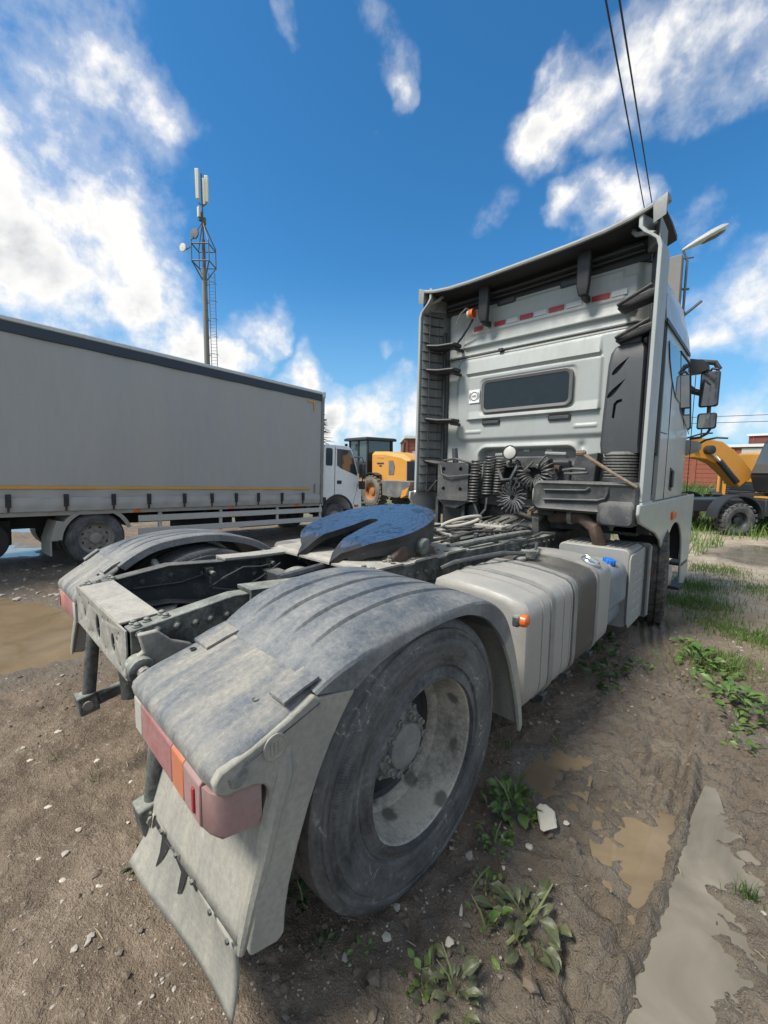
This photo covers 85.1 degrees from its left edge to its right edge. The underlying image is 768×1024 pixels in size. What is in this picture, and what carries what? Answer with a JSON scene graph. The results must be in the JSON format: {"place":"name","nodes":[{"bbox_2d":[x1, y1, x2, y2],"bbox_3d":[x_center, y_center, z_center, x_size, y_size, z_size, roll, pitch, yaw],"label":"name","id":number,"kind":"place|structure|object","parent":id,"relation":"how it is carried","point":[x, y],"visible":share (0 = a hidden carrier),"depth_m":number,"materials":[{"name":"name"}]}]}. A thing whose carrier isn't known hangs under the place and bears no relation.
{"place":"outdoors","nodes":[
{"label":"outdoors","id":0,"kind":"place"},
{"bbox_2d":[0,563,77,690],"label":"gravel","id":1,"kind":"structure","parent":0,"point":[19,598],"depth_m":5.24,"materials":[{"name":"grey gravel"}]},
{"bbox_2d":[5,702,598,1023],"bbox_3d":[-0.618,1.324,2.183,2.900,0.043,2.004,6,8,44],"label":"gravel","id":2,"kind":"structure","parent":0,"point":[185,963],"depth_m":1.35,"materials":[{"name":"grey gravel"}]},
{"bbox_2d":[0,487,767,1023],"bbox_3d":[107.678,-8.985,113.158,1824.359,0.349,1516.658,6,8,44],"label":"ground","id":3,"kind":"structure","parent":0,"point":[636,751],"depth_m":1.67,"materials":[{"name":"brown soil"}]},
{"bbox_2d":[0,545,40,557],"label":"puddle","id":4,"kind":"object","parent":3,"relation":"on","point":[11,551],"visible":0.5,"depth_m":7.52,"materials":[{"name":"blue liquid"}]},
{"bbox_2d":[11,528,29,531],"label":"puddle","id":5,"kind":"object","parent":3,"relation":"on","point":[20,530],"depth_m":10.02,"materials":[{"name":"liquid"}]},
{"bbox_2d":[0,598,83,680],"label":"puddle","id":6,"kind":"object","parent":3,"relation":"on","point":[35,635],"depth_m":3.86,"materials":[{"name":"brown liquid"}]},
{"bbox_2d":[83,765,112,782],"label":"grass tuft","id":7,"kind":"object","parent":3,"relation":"on","point":[96,775],"visible":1,"depth_m":2.12,"materials":[{"name":"plant"}]},
{"bbox_2d":[121,843,139,874],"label":"weed","id":8,"kind":"object","parent":3,"relation":"on","point":[132,873],"visible":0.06,"depth_m":1.62,"materials":[{"name":"green plant"}]},
{"bbox_2d":[0,314,365,561],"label":"curtain lorry","id":9,"kind":"object","parent":3,"relation":"on","point":[102,440],"visible":0.91,"depth_m":6.98,"materials":[{"name":"fabric"}]},
{"bbox_2d":[326,448,332,465],"bbox_3d":[-1.370,-1.376,10.431,0.021,0.440,0.230,5,6,39],"label":"rear side window","id":10,"kind":"structure","parent":9,"relation":"in","point":[329,451],"depth_m":10.43,"materials":[{"name":"black glass"}]},
{"bbox_2d":[337,449,356,475],"bbox_3d":[-0.961,-1.293,10.941,0.021,0.659,0.769,5,6,39],"label":"side window","id":11,"kind":"structure","parent":9,"relation":"in","point":[345,460],"depth_m":10.90,"materials":[{"name":"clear glass"}]},
{"bbox_2d":[179,168,217,366],"bbox_3d":[-17.368,-17.167,39.890,3.362,28.600,1.727,1,6,1],"label":"radio mast","id":12,"kind":"object","parent":3,"relation":"on","point":[194,233],"visible":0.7,"depth_m":39.08,"materials":[{"name":"metal"}]},
{"bbox_2d":[1,651,581,1023],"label":"mud clods","id":13,"kind":"object","parent":3,"relation":"on","point":[127,973],"visible":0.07,"depth_m":1.42,"materials":[{"name":"brown soil"}]},
{"bbox_2d":[285,877,322,916],"bbox_3d":[-0.298,1.376,1.513,0.195,0.067,0.139,-3,7,-31],"label":"weed","id":14,"kind":"object","parent":3,"relation":"on","point":[304,888],"visible":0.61,"depth_m":1.51,"materials":[{"name":"green plant"}]},
{"bbox_2d":[309,929,339,959],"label":"weed","id":15,"kind":"object","parent":3,"relation":"on","point":[331,935],"visible":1,"depth_m":1.37,"materials":[{"name":"green plant"}]},
{"bbox_2d":[324,414,330,444],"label":"spruce tree","id":16,"kind":"object","parent":3,"relation":"on","point":[326,432],"visible":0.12,"depth_m":46.88,"materials":[{"name":"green plant"}]},
{"bbox_2d":[343,934,376,970],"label":"weed","id":17,"kind":"object","parent":3,"relation":"on","point":[350,951],"visible":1,"depth_m":1.35,"materials":[{"name":"green plant"}]},
{"bbox_2d":[344,437,414,505],"bbox_3d":[-0.680,-1.887,19.456,2.500,3.025,7.540,-4,8,-40],"label":"wheel loader","id":18,"kind":"object","parent":3,"relation":"on","point":[390,473],"visible":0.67,"depth_m":17.64,"materials":[{"name":"yellow metal"}]},
{"bbox_2d":[382,931,390,941],"bbox_3d":[0.011,1.424,1.403,0.042,0.016,0.034,1,6,3],"label":"stone","id":19,"kind":"object","parent":3,"relation":"on","point":[386,936],"visible":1,"depth_m":1.40,"materials":[{"name":"grey stone"}]},
{"bbox_2d":[58,191,727,1023],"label":"tractor truck","id":20,"kind":"object","parent":3,"relation":"on","point":[318,701],"visible":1,"depth_m":2.14,"materials":[{"name":"metal"}]},
{"bbox_2d":[576,450,637,488],"bbox_3d":[1.921,-0.375,3.611,0.507,0.330,0.060,6,8,44],"label":"stick","id":21,"kind":"object","parent":20,"relation":"on","point":[582,453],"visible":1,"depth_m":3.61,"materials":[{"name":"beige wood"}]},
{"bbox_2d":[399,436,415,453],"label":"brick building","id":22,"kind":"structure","parent":3,"relation":"on","point":[410,441],"depth_m":46.70,"materials":[{"name":"brick"}]},
{"bbox_2d":[398,945,445,1001],"bbox_3d":[0.116,1.402,1.283,0.146,0.096,0.135,2,6,9],"label":"weed","id":23,"kind":"object","parent":3,"relation":"on","point":[427,961],"visible":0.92,"depth_m":1.29,"materials":[{"name":"green plant"}]},
{"bbox_2d":[409,942,481,1023],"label":"weed","id":24,"kind":"object","parent":3,"relation":"on","point":[469,968],"visible":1,"depth_m":1.24,"materials":[{"name":"green plant"}]},
{"bbox_2d":[445,936,453,947],"bbox_3d":[0.215,1.409,1.369,0.028,0.014,0.029,2,6,14],"label":"stone","id":25,"kind":"object","parent":3,"relation":"on","point":[449,942],"visible":1,"depth_m":1.36,"materials":[{"name":"grey stone"}]},
{"bbox_2d":[459,904,462,915],"bbox_3d":[0.273,1.419,1.484,0.012,0.005,0.065,2,6,16],"label":"stone","id":26,"kind":"object","parent":3,"relation":"on","point":[461,911],"visible":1,"depth_m":1.49,"materials":[{"name":"grey stone"}]},
{"bbox_2d":[472,866,489,887],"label":"stalk","id":27,"kind":"object","parent":3,"relation":"on","point":[480,875],"visible":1,"depth_m":1.59,"materials":[{"name":"green plant"}]},
{"bbox_2d":[475,869,501,899],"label":"weed","id":28,"kind":"object","parent":3,"relation":"on","point":[488,872],"visible":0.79,"depth_m":1.60,"materials":[{"name":"green plant"}]},
{"bbox_2d":[465,894,513,970],"bbox_3d":[0.348,1.391,1.430,0.167,0.122,0.237,4,7,30],"label":"weed","id":29,"kind":"object","parent":3,"relation":"on","point":[493,914],"visible":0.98,"depth_m":1.44,"materials":[{"name":"green plant"}]},
{"bbox_2d":[476,821,515,856],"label":"weed","id":30,"kind":"object","parent":3,"relation":"on","point":[509,835],"visible":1,"depth_m":1.76,"materials":[{"name":"green plant"}]},
{"bbox_2d":[479,773,541,829],"bbox_3d":[0.608,1.306,1.947,0.306,0.168,0.261,-3,7,-34],"label":"weed","id":31,"kind":"object","parent":3,"relation":"on","point":[505,782],"visible":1,"depth_m":1.94,"materials":[{"name":"green plant"}]},
{"bbox_2d":[471,877,571,976],"bbox_3d":[0.468,1.356,1.437,0.322,0.164,0.317,1,6,6],"label":"weed","id":32,"kind":"object","parent":3,"relation":"on","point":[551,959],"visible":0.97,"depth_m":1.42,"materials":[{"name":"green plant"}]},
{"bbox_2d":[525,843,532,850],"bbox_3d":[0.613,1.413,1.765,0.032,0.017,0.033,5,7,37],"label":"stone","id":33,"kind":"object","parent":3,"relation":"on","point":[528,846],"visible":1,"depth_m":1.76,"materials":[{"name":"grey stone"}]},
{"bbox_2d":[506,883,552,945],"bbox_3d":[0.507,1.377,1.431,0.247,0.076,0.018,-3,7,-33],"label":"stalk","id":34,"kind":"object","parent":3,"relation":"on","point":[512,937],"visible":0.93,"depth_m":1.43,"materials":[{"name":"green plant"}]},
{"bbox_2d":[536,804,556,830],"bbox_3d":[0.721,1.358,1.855,0.083,0.036,0.144,8,13,15],"label":"chalky rock","id":35,"kind":"object","parent":3,"relation":"on","point":[546,815],"visible":1,"depth_m":1.84,"materials":[{"name":"stone"}]},
{"bbox_2d":[523,740,592,811],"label":"puddle","id":36,"kind":"object","parent":3,"relation":"on","point":[541,776],"visible":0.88,"depth_m":2.21,"materials":[{"name":"brown liquid"}]},
{"bbox_2d":[573,662,617,690],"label":"weed","id":37,"kind":"object","parent":3,"relation":"on","point":[582,666],"visible":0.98,"depth_m":3.12,"materials":[{"name":"green plant"}]},
{"bbox_2d":[590,643,618,662],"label":"weed","id":38,"kind":"object","parent":3,"relation":"on","point":[611,651],"visible":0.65,"depth_m":3.52,"materials":[{"name":"green plant"}]},
{"bbox_2d":[595,632,620,646],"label":"weed","id":39,"kind":"object","parent":3,"relation":"on","point":[608,635],"visible":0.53,"depth_m":3.76,"materials":[{"name":"green plant"}]},
{"bbox_2d":[590,661,630,676],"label":"weed","id":40,"kind":"object","parent":3,"relation":"on","point":[600,665],"visible":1,"depth_m":3.24,"materials":[{"name":"green plant"}]},
{"bbox_2d":[604,682,622,690],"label":"weed","id":41,"kind":"object","parent":3,"relation":"on","point":[612,683],"visible":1,"depth_m":2.99,"materials":[{"name":"green plant"}]},
{"bbox_2d":[589,799,675,924],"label":"puddle","id":42,"kind":"object","parent":3,"relation":"on","point":[641,853],"visible":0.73,"depth_m":1.75,"materials":[{"name":"brown liquid"}]},
{"bbox_2d":[619,654,655,669],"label":"weed","id":43,"kind":"object","parent":3,"relation":"on","point":[631,664],"visible":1,"depth_m":3.35,"materials":[{"name":"green plant"}]},
{"bbox_2d":[668,636,693,646],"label":"weed","id":44,"kind":"object","parent":3,"relation":"on","point":[681,638],"visible":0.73,"depth_m":3.79,"materials":[{"name":"green plant"}]},
{"bbox_2d":[611,511,767,555],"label":"grass","id":45,"kind":"structure","parent":3,"relation":"on","point":[758,531],"depth_m":10.58,"materials":[{"name":"green plant"}]},
{"bbox_2d":[626,785,767,1023],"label":"puddle","id":46,"kind":"object","parent":3,"relation":"on","point":[689,975],"visible":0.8,"depth_m":1.42,"materials":[{"name":"grey liquid"}]},
{"bbox_2d":[668,223,728,316],"bbox_3d":[7.965,-3.482,11.278,1.887,8.075,0.597,1,6,8],"label":"street lamp","id":47,"kind":"object","parent":3,"relation":"on","point":[675,274],"visible":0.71,"depth_m":10.90,"materials":[{"name":"metal"}]},
{"bbox_2d":[683,669,716,684],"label":"weed","id":48,"kind":"object","parent":3,"relation":"on","point":[693,671],"visible":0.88,"depth_m":3.13,"materials":[{"name":"green plant"}]},
{"bbox_2d":[682,479,720,496],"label":"tall weeds","id":49,"kind":"object","parent":3,"relation":"on","point":[701,490],"visible":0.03,"depth_m":17.37,"materials":[{"name":"green plant"}]},
{"bbox_2d":[675,641,740,669],"bbox_3d":[2.617,1.165,3.372,0.433,0.146,0.430,6,8,44],"label":"weed","id":50,"kind":"object","parent":3,"relation":"on","point":[694,645],"visible":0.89,"depth_m":3.45,"materials":[{"name":"green plant"}]},
{"bbox_2d":[663,608,767,642],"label":"grass","id":51,"kind":"structure","parent":3,"relation":"on","point":[724,627],"depth_m":4.26,"materials":[{"name":"green plant"}]},
{"bbox_2d":[694,657,743,679],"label":"weed","id":52,"kind":"object","parent":3,"relation":"on","point":[723,673],"visible":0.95,"depth_m":3.19,"materials":[{"name":"green plant"}]},
{"bbox_2d":[683,444,763,486],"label":"brick building","id":53,"kind":"structure","parent":3,"relation":"on","point":[700,471],"depth_m":43.18,"materials":[{"name":"brick"}]},
{"bbox_2d":[741,448,761,452],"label":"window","id":54,"kind":"structure","parent":53,"relation":"in","point":[744,450],"depth_m":40.41,"materials":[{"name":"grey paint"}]},
{"bbox_2d":[682,429,767,535],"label":"wheeled excavator","id":55,"kind":"object","parent":3,"relation":"on","point":[731,468],"visible":0.62,"depth_m":11.29,"materials":[{"name":"metal"}]},
{"bbox_2d":[703,453,761,511],"bbox_3d":[15.341,-1.301,18.116,2.448,2.518,4.953,5,7,36],"label":"bulldozer","id":56,"kind":"object","parent":3,"relation":"on","point":[722,486],"visible":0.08,"depth_m":17.46,"materials":[{"name":"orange metal"}]},
{"bbox_2d":[700,673,765,712],"bbox_3d":[2.373,1.238,2.880,0.385,0.099,0.371,0,6,-7],"label":"weed","id":57,"kind":"object","parent":3,"relation":"on","point":[729,683],"visible":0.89,"depth_m":2.88,"materials":[{"name":"green plant"}]},
{"bbox_2d":[714,705,762,733],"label":"weed","id":58,"kind":"object","parent":3,"relation":"on","point":[742,720],"visible":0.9,"depth_m":2.60,"materials":[{"name":"green plant"}]},
{"bbox_2d":[714,690,767,724],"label":"weed","id":59,"kind":"object","parent":3,"relation":"on","point":[743,700],"visible":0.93,"depth_m":2.73,"materials":[{"name":"green plant"}]},
{"bbox_2d":[718,872,766,911],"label":"grass tuft","id":60,"kind":"object","parent":3,"relation":"on","point":[747,893],"visible":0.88,"depth_m":1.54,"materials":[{"name":"green plant"}]},
{"bbox_2d":[720,732,764,755],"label":"weed","id":61,"kind":"object","parent":3,"relation":"on","point":[750,743],"visible":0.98,"depth_m":2.41,"materials":[{"name":"green plant"}]},
{"bbox_2d":[719,545,767,565],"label":"puddle","id":62,"kind":"object","parent":3,"relation":"on","point":[756,555],"visible":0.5,"depth_m":8.30,"materials":[{"name":"grey liquid"}]},
{"bbox_2d":[729,721,767,752],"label":"puddle","id":63,"kind":"object","parent":3,"relation":"on","point":[744,726],"visible":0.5,"depth_m":2.55,"materials":[{"name":"liquid"}]},
{"bbox_2d":[747,433,767,443],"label":"clad hall","id":64,"kind":"structure","parent":3,"relation":"on","point":[761,438],"depth_m":51.09,"materials":[{"name":"metal"}]},
{"bbox_2d":[0,0,767,451],"label":"sky","id":65,"kind":"structure","parent":0,"point":[358,157],"materials":[{"name":"blue"}]},
{"bbox_2d":[58,657,764,958],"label":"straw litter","id":66,"kind":"object","parent":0,"point":[446,845],"visible":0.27,"depth_m":1.44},
{"bbox_2d":[498,735,517,749],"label":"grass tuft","id":67,"kind":"object","parent":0,"point":[506,743],"visible":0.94,"depth_m":2.38,"materials":[{"name":"plant"}]},
{"bbox_2d":[265,645,767,1023],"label":"weeds","id":68,"kind":"object","parent":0,"point":[373,978],"visible":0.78,"depth_m":1.45,"materials":[{"name":"green plant"}]},
{"bbox_2d":[605,0,644,207],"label":"overhead wire","id":69,"kind":"object","parent":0,"point":[610,26],"visible":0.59,"depth_m":6.62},
{"bbox_2d":[618,0,651,202],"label":"overhead wire","id":70,"kind":"object","parent":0,"point":[623,26],"visible":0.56,"depth_m":6.59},
{"bbox_2d":[647,636,767,691],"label":"grass","id":71,"kind":"structure","parent":0,"point":[721,655],"depth_m":3.38,"materials":[{"name":"green plant"}]},
{"bbox_2d":[665,588,765,624],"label":"grass","id":72,"kind":"structure","parent":0,"point":[687,600],"depth_m":4.91,"materials":[{"name":"green plant"}]},
{"bbox_2d":[671,573,767,601],"bbox_3d":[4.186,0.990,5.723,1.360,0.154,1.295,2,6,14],"label":"grass","id":73,"kind":"structure","parent":0,"point":[698,586],"depth_m":5.67,"materials":[{"name":"green plant"}]},
{"bbox_2d":[676,559,764,581],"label":"grass","id":74,"kind":"structure","parent":0,"point":[722,569],"depth_m":6.75,"materials":[{"name":"green plant"}]},
{"bbox_2d":[691,421,767,423],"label":"overhead wire","id":75,"kind":"object","parent":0,"point":[734,422],"visible":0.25,"depth_m":46.72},
{"bbox_2d":[691,414,767,417],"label":"overhead wire","id":76,"kind":"object","parent":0,"point":[737,415],"depth_m":46.20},
{"bbox_2d":[706,623,767,652],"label":"grass","id":77,"kind":"structure","parent":0,"point":[760,635],"depth_m":3.90,"materials":[{"name":"green plant"}]}
]}

